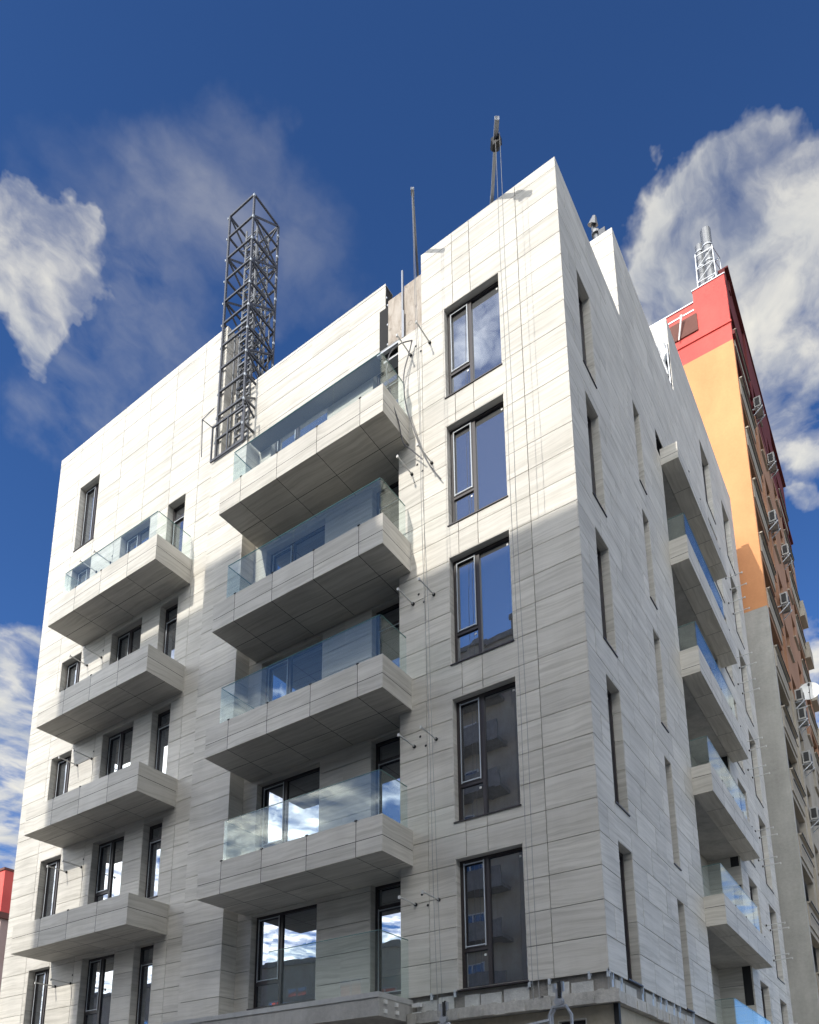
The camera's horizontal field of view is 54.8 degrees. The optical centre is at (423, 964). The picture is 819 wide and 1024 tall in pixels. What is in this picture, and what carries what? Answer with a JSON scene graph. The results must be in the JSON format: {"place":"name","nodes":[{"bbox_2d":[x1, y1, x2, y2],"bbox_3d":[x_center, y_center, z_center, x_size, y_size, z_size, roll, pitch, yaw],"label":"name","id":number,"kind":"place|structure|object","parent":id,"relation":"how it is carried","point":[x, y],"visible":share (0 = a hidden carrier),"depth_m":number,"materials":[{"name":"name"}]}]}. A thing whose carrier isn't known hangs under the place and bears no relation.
{"place":"outdoors","nodes":[
{"label":"outdoors","id":0,"kind":"place"},
{"bbox_2d":[0,867,13,989],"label":"apartment block","id":1,"kind":"structure","parent":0,"point":[6,878],"depth_m":63.85,"materials":[{"name":"red paint"}]},
{"bbox_2d":[0,0,818,868],"label":"sky","id":2,"kind":"structure","parent":0,"point":[132,132],"materials":[{"name":"blue"}]},
{"label":"ground","id":3,"kind":"structure","parent":0,"visible":0},
{"bbox_2d":[0,156,797,1023],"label":"apartment building","id":4,"kind":"structure","parent":3,"relation":"on","point":[230,814],"depth_m":17.84,"materials":[{"name":"stone"}]},
{"bbox_2d":[23,965,49,1023],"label":"window frame","id":5,"kind":"structure","parent":4,"relation":"in","point":[36,1000],"depth_m":22.30,"materials":[{"name":"metal"}]},
{"bbox_2d":[34,853,61,919],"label":"window frame","id":6,"kind":"structure","parent":4,"relation":"in","point":[48,881],"depth_m":23.05,"materials":[{"name":"metal"}]},
{"bbox_2d":[47,749,71,800],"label":"window frame","id":7,"kind":"structure","parent":4,"relation":"in","point":[60,768],"depth_m":23.88,"materials":[{"name":"metal"}]},
{"bbox_2d":[59,651,81,691],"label":"window frame","id":8,"kind":"structure","parent":4,"relation":"in","point":[70,668],"depth_m":24.69,"materials":[{"name":"metal"}]},
{"bbox_2d":[70,557,91,590],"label":"window frame","id":9,"kind":"structure","parent":4,"relation":"in","point":[81,573],"depth_m":25.50,"materials":[{"name":"glass"}]},
{"bbox_2d":[73,474,99,551],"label":"window frame","id":10,"kind":"structure","parent":4,"relation":"in","point":[88,498],"depth_m":26.08,"materials":[{"name":"metal"}]},
{"bbox_2d":[76,950,114,1023],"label":"window frame","id":11,"kind":"structure","parent":4,"relation":"in","point":[95,990],"depth_m":20.84,"materials":[{"name":"glass"}]},
{"bbox_2d":[87,831,124,903],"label":"window frame","id":12,"kind":"structure","parent":4,"relation":"in","point":[107,853],"depth_m":21.62,"materials":[{"name":"metal"}]},
{"bbox_2d":[99,720,133,777],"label":"window frame","id":13,"kind":"structure","parent":4,"relation":"in","point":[116,748],"depth_m":22.45,"materials":[{"name":"metal"}]},
{"bbox_2d":[109,616,142,664],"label":"window frame","id":14,"kind":"structure","parent":4,"relation":"in","point":[126,640],"depth_m":23.26,"materials":[{"name":"metal"}]},
{"bbox_2d":[119,517,150,557],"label":"window frame","id":15,"kind":"structure","parent":4,"relation":"in","point":[138,535],"depth_m":24.06,"materials":[{"name":"metal"}]},
{"bbox_2d":[128,941,153,1023],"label":"window frame","id":16,"kind":"structure","parent":4,"relation":"in","point":[142,966],"depth_m":19.77,"materials":[{"name":"metal"}]},
{"bbox_2d":[138,817,162,898],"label":"window frame","id":17,"kind":"structure","parent":4,"relation":"in","point":[149,873],"depth_m":20.55,"materials":[{"name":"metal"}]},
{"bbox_2d":[148,702,170,773],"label":"window frame","id":18,"kind":"structure","parent":4,"relation":"in","point":[160,719],"depth_m":21.35,"materials":[{"name":"metal"}]},
{"bbox_2d":[157,595,178,658],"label":"window frame","id":19,"kind":"structure","parent":4,"relation":"in","point":[167,627],"depth_m":22.14,"materials":[{"name":"metal"}]},
{"bbox_2d":[165,493,185,551],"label":"window frame","id":20,"kind":"structure","parent":4,"relation":"in","point":[176,509],"depth_m":22.94,"materials":[{"name":"metal"}]},
{"bbox_2d":[201,193,279,463],"bbox_3d":[-5.260,-18.287,23.007,1.432,9.276,1.399,-9,-16,32],"label":"lattice mast","id":21,"kind":"object","parent":4,"relation":"on","point":[250,304],"visible":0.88,"depth_m":23.05,"materials":[{"name":"grey metal"}]},
{"bbox_2d":[246,900,318,1009],"bbox_3d":[-3.077,-0.161,17.551,2.020,2.226,0.282,-9,-16,32],"label":"window frame","id":22,"kind":"structure","parent":4,"relation":"in","point":[285,976],"depth_m":17.69,"materials":[{"name":"metal"}]},
{"bbox_2d":[254,762,319,850],"bbox_3d":[-3.114,-3.371,18.319,2.020,2.226,0.282,-9,-16,32],"label":"window","id":23,"kind":"structure","parent":4,"relation":"in","point":[298,817],"depth_m":18.53,"materials":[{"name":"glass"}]},
{"bbox_2d":[260,634,322,705],"bbox_3d":[-3.151,-6.580,19.087,2.020,2.226,0.282,-9,-16,32],"label":"window","id":24,"kind":"structure","parent":4,"relation":"in","point":[289,675],"depth_m":19.35,"materials":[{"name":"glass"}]},
{"bbox_2d":[265,517,325,576],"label":"window frame","id":25,"kind":"structure","parent":4,"relation":"in","point":[302,543],"depth_m":20.16,"materials":[{"name":"glass"}]},
{"bbox_2d":[270,408,327,456],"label":"window frame","id":26,"kind":"structure","parent":4,"relation":"in","point":[321,417],"depth_m":21.04,"materials":[{"name":"glass"}]},
{"bbox_2d":[369,878,400,994],"bbox_3d":[-0.600,-0.540,15.957,1.080,2.426,0.282,-9,-16,32],"label":"window","id":27,"kind":"structure","parent":4,"relation":"in","point":[385,905],"depth_m":16.15,"materials":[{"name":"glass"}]},
{"bbox_2d":[370,730,399,822],"bbox_3d":[-0.637,-3.749,16.725,1.080,2.426,0.282,-9,-16,32],"label":"window","id":28,"kind":"structure","parent":4,"relation":"in","point":[384,750],"depth_m":16.99,"materials":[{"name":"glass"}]},
{"bbox_2d":[371,596,399,667],"bbox_3d":[-0.673,-6.959,17.492,1.080,2.426,0.282,-9,-16,32],"label":"window","id":29,"kind":"structure","parent":4,"relation":"in","point":[385,639],"depth_m":17.81,"materials":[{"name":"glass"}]},
{"bbox_2d":[372,473,398,529],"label":"window frame","id":30,"kind":"structure","parent":4,"relation":"in","point":[384,500],"depth_m":18.60,"materials":[{"name":"glass"}]},
{"bbox_2d":[372,367,398,403],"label":"window frame","id":31,"kind":"structure","parent":4,"relation":"in","point":[380,378],"depth_m":19.42,"materials":[{"name":"glass"}]},
{"bbox_2d":[386,340,440,479],"bbox_3d":[-0.245,-12.280,17.470,1.189,4.218,0.472,-1,-13,0],"label":"cable","id":32,"kind":"object","parent":4,"relation":"hanging from","point":[406,405],"visible":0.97,"depth_m":17.46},
{"bbox_2d":[411,187,418,276],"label":"outrigger beam","id":33,"kind":"structure","parent":4,"relation":"attached to","point":[415,236],"depth_m":18.43,"materials":[{"name":"grey metal"}]},
{"bbox_2d":[412,207,437,1009],"bbox_3d":[-0.014,-8.151,15.713,0.032,18.550,0.499,-11,-17,38],"label":"rope","id":34,"kind":"object","parent":33,"relation":"hanging from","point":[425,626],"visible":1,"depth_m":15.34,"materials":[{"name":"fabric"}]},
{"bbox_2d":[412,192,442,1001],"bbox_3d":[0.034,-8.167,15.648,0.530,18.550,0.030,12,-18,-42],"label":"rope","id":35,"kind":"object","parent":33,"relation":"hanging from","point":[428,613],"visible":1,"depth_m":15.31,"materials":[{"name":"fabric"}]},
{"bbox_2d":[438,980,573,1023],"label":"suspended platform","id":36,"kind":"structure","parent":35,"relation":"hanging from","point":[559,1001],"depth_m":12.11,"materials":[{"name":"metal"}]},
{"bbox_2d":[443,271,502,398],"bbox_3d":[1.097,-13.653,17.274,1.419,2.534,0.262,-9,-16,32],"label":"window frame","id":37,"kind":"structure","parent":4,"relation":"in","point":[472,323],"depth_m":17.40,"materials":[{"name":"metal"}]},
{"bbox_2d":[446,393,507,526],"bbox_3d":[1.133,-10.459,16.510,1.419,2.585,0.262,-9,-16,32],"label":"window frame","id":38,"kind":"structure","parent":4,"relation":"in","point":[476,457],"depth_m":16.63,"materials":[{"name":"glass"}]},
{"bbox_2d":[448,528,514,665],"bbox_3d":[1.170,-7.245,15.741,1.419,2.534,0.262,-9,-16,32],"label":"window frame","id":39,"kind":"structure","parent":4,"relation":"in","point":[480,575],"depth_m":15.85,"materials":[{"name":"metal"}]},
{"bbox_2d":[452,675,521,823],"bbox_3d":[1.207,-4.022,14.970,1.419,2.644,0.262,-9,-16,32],"label":"window frame","id":40,"kind":"structure","parent":4,"relation":"in","point":[485,736],"depth_m":15.07,"materials":[{"name":"metal"}]},
{"bbox_2d":[455,842,528,991],"bbox_3d":[1.243,-0.822,14.204,1.419,2.537,0.262,-9,-16,32],"label":"window frame","id":41,"kind":"structure","parent":4,"relation":"in","point":[491,922],"depth_m":14.29,"materials":[{"name":"glass"}]},
{"bbox_2d":[490,116,501,203],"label":"outrigger beam","id":42,"kind":"structure","parent":4,"relation":"attached to","point":[494,149],"depth_m":16.75,"materials":[{"name":"grey metal"}]},
{"bbox_2d":[495,138,533,999],"bbox_3d":[1.602,-8.404,14.474,0.032,18.430,0.022,-9,-16,32],"label":"rope","id":43,"kind":"object","parent":42,"relation":"hanging from","point":[515,589],"visible":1,"depth_m":14.02,"materials":[{"name":"fabric"}]},
{"bbox_2d":[499,132,539,998],"bbox_3d":[1.681,-8.438,14.379,0.032,18.450,0.022,-9,-16,32],"label":"rope","id":44,"kind":"object","parent":42,"relation":"hanging from","point":[519,585],"visible":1,"depth_m":13.90,"materials":[{"name":"fabric"}]},
{"bbox_2d":[558,1018,586,1023],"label":"window frame","id":45,"kind":"structure","parent":4,"relation":"in","point":[581,1020],"depth_m":12.96,"materials":[{"name":"metal"}]},
{"bbox_2d":[576,269,596,388],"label":"window frame","id":46,"kind":"structure","parent":4,"relation":"in","point":[583,298],"depth_m":17.46,"materials":[{"name":"metal"}]},
{"bbox_2d":[588,215,598,238],"bbox_3d":[4.704,-19.874,21.730,0.294,1.548,0.328,-9,-16,32],"label":"roof vent","id":47,"kind":"object","parent":4,"relation":"on","point":[593,224],"visible":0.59,"depth_m":21.76,"materials":[{"name":"metal"}]},
{"bbox_2d":[585,390,606,517],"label":"window frame","id":48,"kind":"structure","parent":4,"relation":"in","point":[592,416],"depth_m":16.69,"materials":[{"name":"metal"}]},
{"bbox_2d":[598,226,605,234],"bbox_3d":[4.901,-19.552,21.306,0.320,0.720,0.150,-9,-16,32],"label":"roof box","id":49,"kind":"object","parent":4,"relation":"on","point":[601,230],"visible":0.12,"depth_m":21.34,"materials":[{"name":"grey paint"}]},
{"bbox_2d":[595,526,617,657],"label":"window frame","id":50,"kind":"structure","parent":4,"relation":"in","point":[607,614],"depth_m":15.91,"materials":[{"name":"metal"}]},
{"bbox_2d":[605,672,630,816],"bbox_3d":[3.517,-4.098,14.837,0.282,2.646,0.760,-9,-16,32],"label":"window frame","id":51,"kind":"structure","parent":4,"relation":"in","point":[613,693],"depth_m":15.12,"materials":[{"name":"metal"}]},
{"bbox_2d":[618,840,643,987],"bbox_3d":[3.554,-0.891,14.070,0.282,2.553,0.760,-9,-16,32],"label":"window frame","id":52,"kind":"structure","parent":4,"relation":"in","point":[629,911],"depth_m":14.34,"materials":[{"name":"metal"}]},
{"bbox_2d":[632,400,646,494],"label":"window frame","id":53,"kind":"structure","parent":4,"relation":"in","point":[636,416],"depth_m":20.12,"materials":[{"name":"stone"}]},
{"bbox_2d":[642,509,657,609],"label":"window frame","id":54,"kind":"structure","parent":4,"relation":"in","point":[645,521],"depth_m":19.35,"materials":[{"name":"stone"}]},
{"bbox_2d":[653,629,668,732],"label":"window frame","id":55,"kind":"structure","parent":4,"relation":"in","point":[660,682],"depth_m":18.58,"materials":[{"name":"stone"}]},
{"bbox_2d":[656,342,668,375],"bbox_3d":[7.635,-19.471,25.455,0.512,1.463,0.336,-9,-16,32],"label":"foil duct","id":56,"kind":"object","parent":4,"relation":"attached to","point":[661,347],"visible":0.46,"depth_m":25.35,"materials":[{"name":"silver metal"}]},
{"bbox_2d":[664,755,681,870],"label":"window frame","id":57,"kind":"structure","parent":4,"relation":"in","point":[674,836],"depth_m":17.79,"materials":[{"name":"stone"}]},
{"bbox_2d":[677,898,694,1012],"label":"window frame","id":58,"kind":"structure","parent":4,"relation":"in","point":[681,913],"depth_m":17.02,"materials":[{"name":"stone"}]},
{"bbox_2d":[699,440,715,524],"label":"window frame","id":59,"kind":"structure","parent":4,"relation":"in","point":[705,466],"depth_m":29.09,"materials":[{"name":"stone"}]},
{"bbox_2d":[708,518,724,602],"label":"window frame","id":60,"kind":"structure","parent":4,"relation":"in","point":[719,582],"depth_m":28.09,"materials":[{"name":"metal"}]},
{"bbox_2d":[717,599,734,685],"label":"window frame","id":61,"kind":"structure","parent":4,"relation":"in","point":[729,669],"depth_m":27.32,"materials":[{"name":"stone"}]},
{"bbox_2d":[721,501,735,575],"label":"window frame","id":62,"kind":"structure","parent":4,"relation":"in","point":[726,521],"depth_m":31.61,"materials":[{"name":"stone"}]},
{"bbox_2d":[727,687,744,773],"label":"window frame","id":63,"kind":"structure","parent":4,"relation":"in","point":[732,704],"depth_m":26.83,"materials":[{"name":"stone"}]},
{"bbox_2d":[730,574,744,649],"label":"window frame","id":64,"kind":"structure","parent":4,"relation":"in","point":[734,591],"depth_m":30.82,"materials":[{"name":"stone"}]},
{"bbox_2d":[737,778,755,867],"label":"window frame","id":65,"kind":"structure","parent":4,"relation":"in","point":[743,800],"depth_m":26.15,"materials":[{"name":"stone"}]},
{"bbox_2d":[739,650,753,726],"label":"window frame","id":66,"kind":"structure","parent":4,"relation":"in","point":[742,663],"depth_m":30.05,"materials":[{"name":"stone"}]},
{"bbox_2d":[748,875,762,934],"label":"window frame","id":67,"kind":"structure","parent":4,"relation":"in","point":[753,888],"depth_m":25.33,"materials":[{"name":"glass"}]},
{"bbox_2d":[748,729,763,807],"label":"window frame","id":68,"kind":"structure","parent":4,"relation":"in","point":[752,743],"depth_m":29.27,"materials":[{"name":"stone"}]},
{"bbox_2d":[758,814,773,893],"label":"window frame","id":69,"kind":"structure","parent":4,"relation":"in","point":[764,843],"depth_m":28.50,"materials":[{"name":"stone"}]},
{"bbox_2d":[760,980,772,1023],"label":"window frame","id":70,"kind":"structure","parent":4,"relation":"in","point":[764,988],"depth_m":24.60,"materials":[{"name":"stone"}]},
{"bbox_2d":[769,904,784,984],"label":"window frame","id":71,"kind":"structure","parent":4,"relation":"in","point":[773,919],"depth_m":27.73,"materials":[{"name":"stone"}]},
{"bbox_2d":[780,999,788,1023],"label":"window frame","id":72,"kind":"structure","parent":4,"relation":"in","point":[784,1012],"depth_m":27.17,"materials":[{"name":"stone"}]},
{"bbox_2d":[649,265,818,1023],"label":"tower block","id":73,"kind":"structure","parent":3,"relation":"on","point":[707,330],"depth_m":35.16,"materials":[{"name":"paint"}]},
{"bbox_2d":[694,226,720,286],"bbox_3d":[13.980,-34.338,38.871,1.110,4.250,0.790,-9,-16,32],"label":"twin flue","id":74,"kind":"object","parent":73,"relation":"on","point":[705,262],"visible":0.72,"depth_m":38.76,"materials":[{"name":"metal"}]},
{"bbox_2d":[733,328,750,397],"bbox_3d":[15.212,-28.791,37.963,0.370,0.970,3.160,-9,-16,32],"label":"window","id":75,"kind":"structure","parent":73,"relation":"in","point":[735,329],"depth_m":37.78,"materials":[{"name":"grey glass"}]},
{"bbox_2d":[739,376,756,443],"bbox_3d":[15.243,-26.078,37.314,0.370,0.970,3.160,-9,-16,32],"label":"window","id":76,"kind":"structure","parent":73,"relation":"in","point":[745,399],"depth_m":37.11,"materials":[{"name":"grey glass"}]},
{"bbox_2d":[745,426,762,491],"bbox_3d":[15.274,-23.364,36.664,0.370,0.970,3.160,-9,-16,32],"label":"window","id":77,"kind":"structure","parent":73,"relation":"in","point":[750,443],"depth_m":36.45,"materials":[{"name":"grey glass"}]},
{"bbox_2d":[752,395,764,424],"bbox_3d":[16.671,-27.613,39.468,0.570,1.014,0.820,-9,-16,32],"label":"air conditioner","id":78,"kind":"object","parent":73,"relation":"attached to","point":[758,408],"visible":0.84,"depth_m":39.24,"materials":[{"name":"white metal"}]},
{"bbox_2d":[752,477,769,540],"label":"window","id":79,"kind":"structure","parent":73,"relation":"in","point":[757,495],"depth_m":35.78,"materials":[{"name":"grey glass"}]},
{"bbox_2d":[761,449,768,471],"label":"window","id":80,"kind":"structure","parent":73,"relation":"in","point":[762,451],"depth_m":40.03,"materials":[{"name":"grey glass"}]},
{"bbox_2d":[759,531,776,591],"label":"window","id":81,"kind":"structure","parent":73,"relation":"in","point":[765,552],"depth_m":35.11,"materials":[{"name":"grey glass"}]},
{"bbox_2d":[767,452,778,477],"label":"air conditioner","id":82,"kind":"object","parent":73,"relation":"attached to","point":[772,464],"visible":0.82,"depth_m":41.59,"materials":[{"name":"metal"}]},
{"bbox_2d":[768,509,780,538],"bbox_3d":[16.637,-20.940,37.701,0.570,1.014,0.820,-9,-16,32],"label":"air conditioner","id":83,"kind":"object","parent":73,"relation":"attached to","point":[773,520],"visible":0.85,"depth_m":37.45,"materials":[{"name":"metal"}]},
{"bbox_2d":[766,587,783,645],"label":"window","id":84,"kind":"structure","parent":73,"relation":"in","point":[772,606],"depth_m":34.48,"materials":[{"name":"grey glass"}]},
{"bbox_2d":[774,544,781,563],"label":"window","id":85,"kind":"structure","parent":73,"relation":"in","point":[775,546],"depth_m":38.75,"materials":[{"name":"grey glass"}]},
{"bbox_2d":[775,499,781,517],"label":"window","id":86,"kind":"structure","parent":73,"relation":"in","point":[776,500],"depth_m":43.03,"materials":[{"name":"grey glass"}]},
{"bbox_2d":[773,644,790,700],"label":"window","id":87,"kind":"structure","parent":73,"relation":"in","point":[782,670],"depth_m":33.83,"materials":[{"name":"grey glass"}]},
{"bbox_2d":[779,488,788,534],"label":"window","id":88,"kind":"structure","parent":73,"relation":"in","point":[779,488],"depth_m":46.71,"materials":[{"name":"glass"}]},
{"bbox_2d":[778,591,792,618],"bbox_3d":[16.850,-16.702,36.944,0.570,1.014,0.820,-9,-16,32],"label":"air conditioner","id":89,"kind":"object","parent":73,"relation":"attached to","point":[785,602],"visible":0.84,"depth_m":36.69,"materials":[{"name":"metal"}]},
{"bbox_2d":[781,543,792,568],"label":"air conditioner","id":90,"kind":"object","parent":73,"relation":"attached to","point":[786,553],"visible":0.83,"depth_m":41.03,"materials":[{"name":"metal"}]},
{"bbox_2d":[783,529,794,574],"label":"window","id":91,"kind":"structure","parent":73,"relation":"in","point":[785,533],"depth_m":46.24,"materials":[{"name":"grey glass"}]},
{"bbox_2d":[781,704,798,757],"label":"window","id":92,"kind":"structure","parent":73,"relation":"in","point":[789,727],"depth_m":33.17,"materials":[{"name":"glass"}]},
{"bbox_2d":[787,588,793,604],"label":"window","id":93,"kind":"structure","parent":73,"relation":"in","point":[789,592],"depth_m":41.71,"materials":[{"name":"glass"}]},
{"bbox_2d":[787,645,794,662],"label":"window","id":94,"kind":"structure","parent":73,"relation":"in","point":[788,647],"depth_m":37.43,"materials":[{"name":"glass"}]},
{"bbox_2d":[789,571,799,614],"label":"window","id":95,"kind":"structure","parent":73,"relation":"in","point":[793,586],"depth_m":45.37,"materials":[{"name":"glass"}]},
{"bbox_2d":[794,635,799,650],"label":"window","id":96,"kind":"structure","parent":73,"relation":"in","point":[795,637],"depth_m":41.10,"materials":[{"name":"glass"}]},
{"bbox_2d":[789,767,805,816],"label":"window","id":97,"kind":"structure","parent":73,"relation":"in","point":[799,793],"depth_m":32.51,"materials":[{"name":"glass"}]},
{"bbox_2d":[794,688,806,708],"bbox_3d":[17.343,-12.078,36.524,0.570,1.014,0.820,-9,-16,32],"label":"air conditioner","id":98,"kind":"object","parent":73,"relation":"attached to","point":[799,696],"visible":0.79,"depth_m":36.24,"materials":[{"name":"metal"}]},
{"bbox_2d":[795,614,805,656],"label":"window","id":99,"kind":"structure","parent":73,"relation":"in","point":[799,629],"depth_m":44.72,"materials":[{"name":"glass"}]},
{"bbox_2d":[797,706,809,733],"bbox_3d":[17.462,-11.214,36.489,0.570,1.014,0.820,-9,-16,32],"label":"air conditioner","id":100,"kind":"object","parent":73,"relation":"attached to","point":[803,717],"visible":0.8,"depth_m":36.21,"materials":[{"name":"metal"}]},
{"bbox_2d":[798,833,814,877],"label":"window","id":101,"kind":"structure","parent":73,"relation":"in","point":[806,853],"depth_m":31.84,"materials":[{"name":"glass"}]},
{"bbox_2d":[801,659,811,699],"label":"window","id":102,"kind":"structure","parent":73,"relation":"in","point":[807,679],"depth_m":43.72,"materials":[{"name":"glass"}]},
{"bbox_2d":[802,750,814,776],"bbox_3d":[17.158,-8.944,35.431,0.570,1.014,0.820,-9,-16,32],"label":"air conditioner","id":103,"kind":"object","parent":73,"relation":"attached to","point":[807,760],"visible":0.88,"depth_m":35.16,"materials":[{"name":"metal"}]},
{"bbox_2d":[800,682,818,699],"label":"satellite dish","id":104,"kind":"object","parent":73,"relation":"attached to","point":[810,690],"visible":0.89,"depth_m":36.68,"materials":[{"name":"white plastic"}]},
{"bbox_2d":[806,901,818,937],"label":"window","id":105,"kind":"structure","parent":73,"relation":"in","point":[813,915],"depth_m":30.91,"materials":[{"name":"glass"}]},
{"bbox_2d":[808,705,817,743],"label":"window","id":106,"kind":"structure","parent":73,"relation":"in","point":[813,724],"depth_m":43.41,"materials":[{"name":"glass"}]},
{"bbox_2d":[809,806,818,832],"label":"air conditioner","id":107,"kind":"object","parent":73,"relation":"attached to","point":[814,814],"visible":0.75,"depth_m":34.51,"materials":[{"name":"metal"}]},
{"bbox_2d":[814,752,818,776],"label":"window","id":108,"kind":"structure","parent":73,"relation":"in","point":[815,753],"depth_m":42.10,"materials":[{"name":"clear glass"}]},
{"bbox_2d":[816,972,818,993],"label":"window","id":109,"kind":"structure","parent":73,"relation":"in","point":[817,973],"depth_m":29.58,"materials":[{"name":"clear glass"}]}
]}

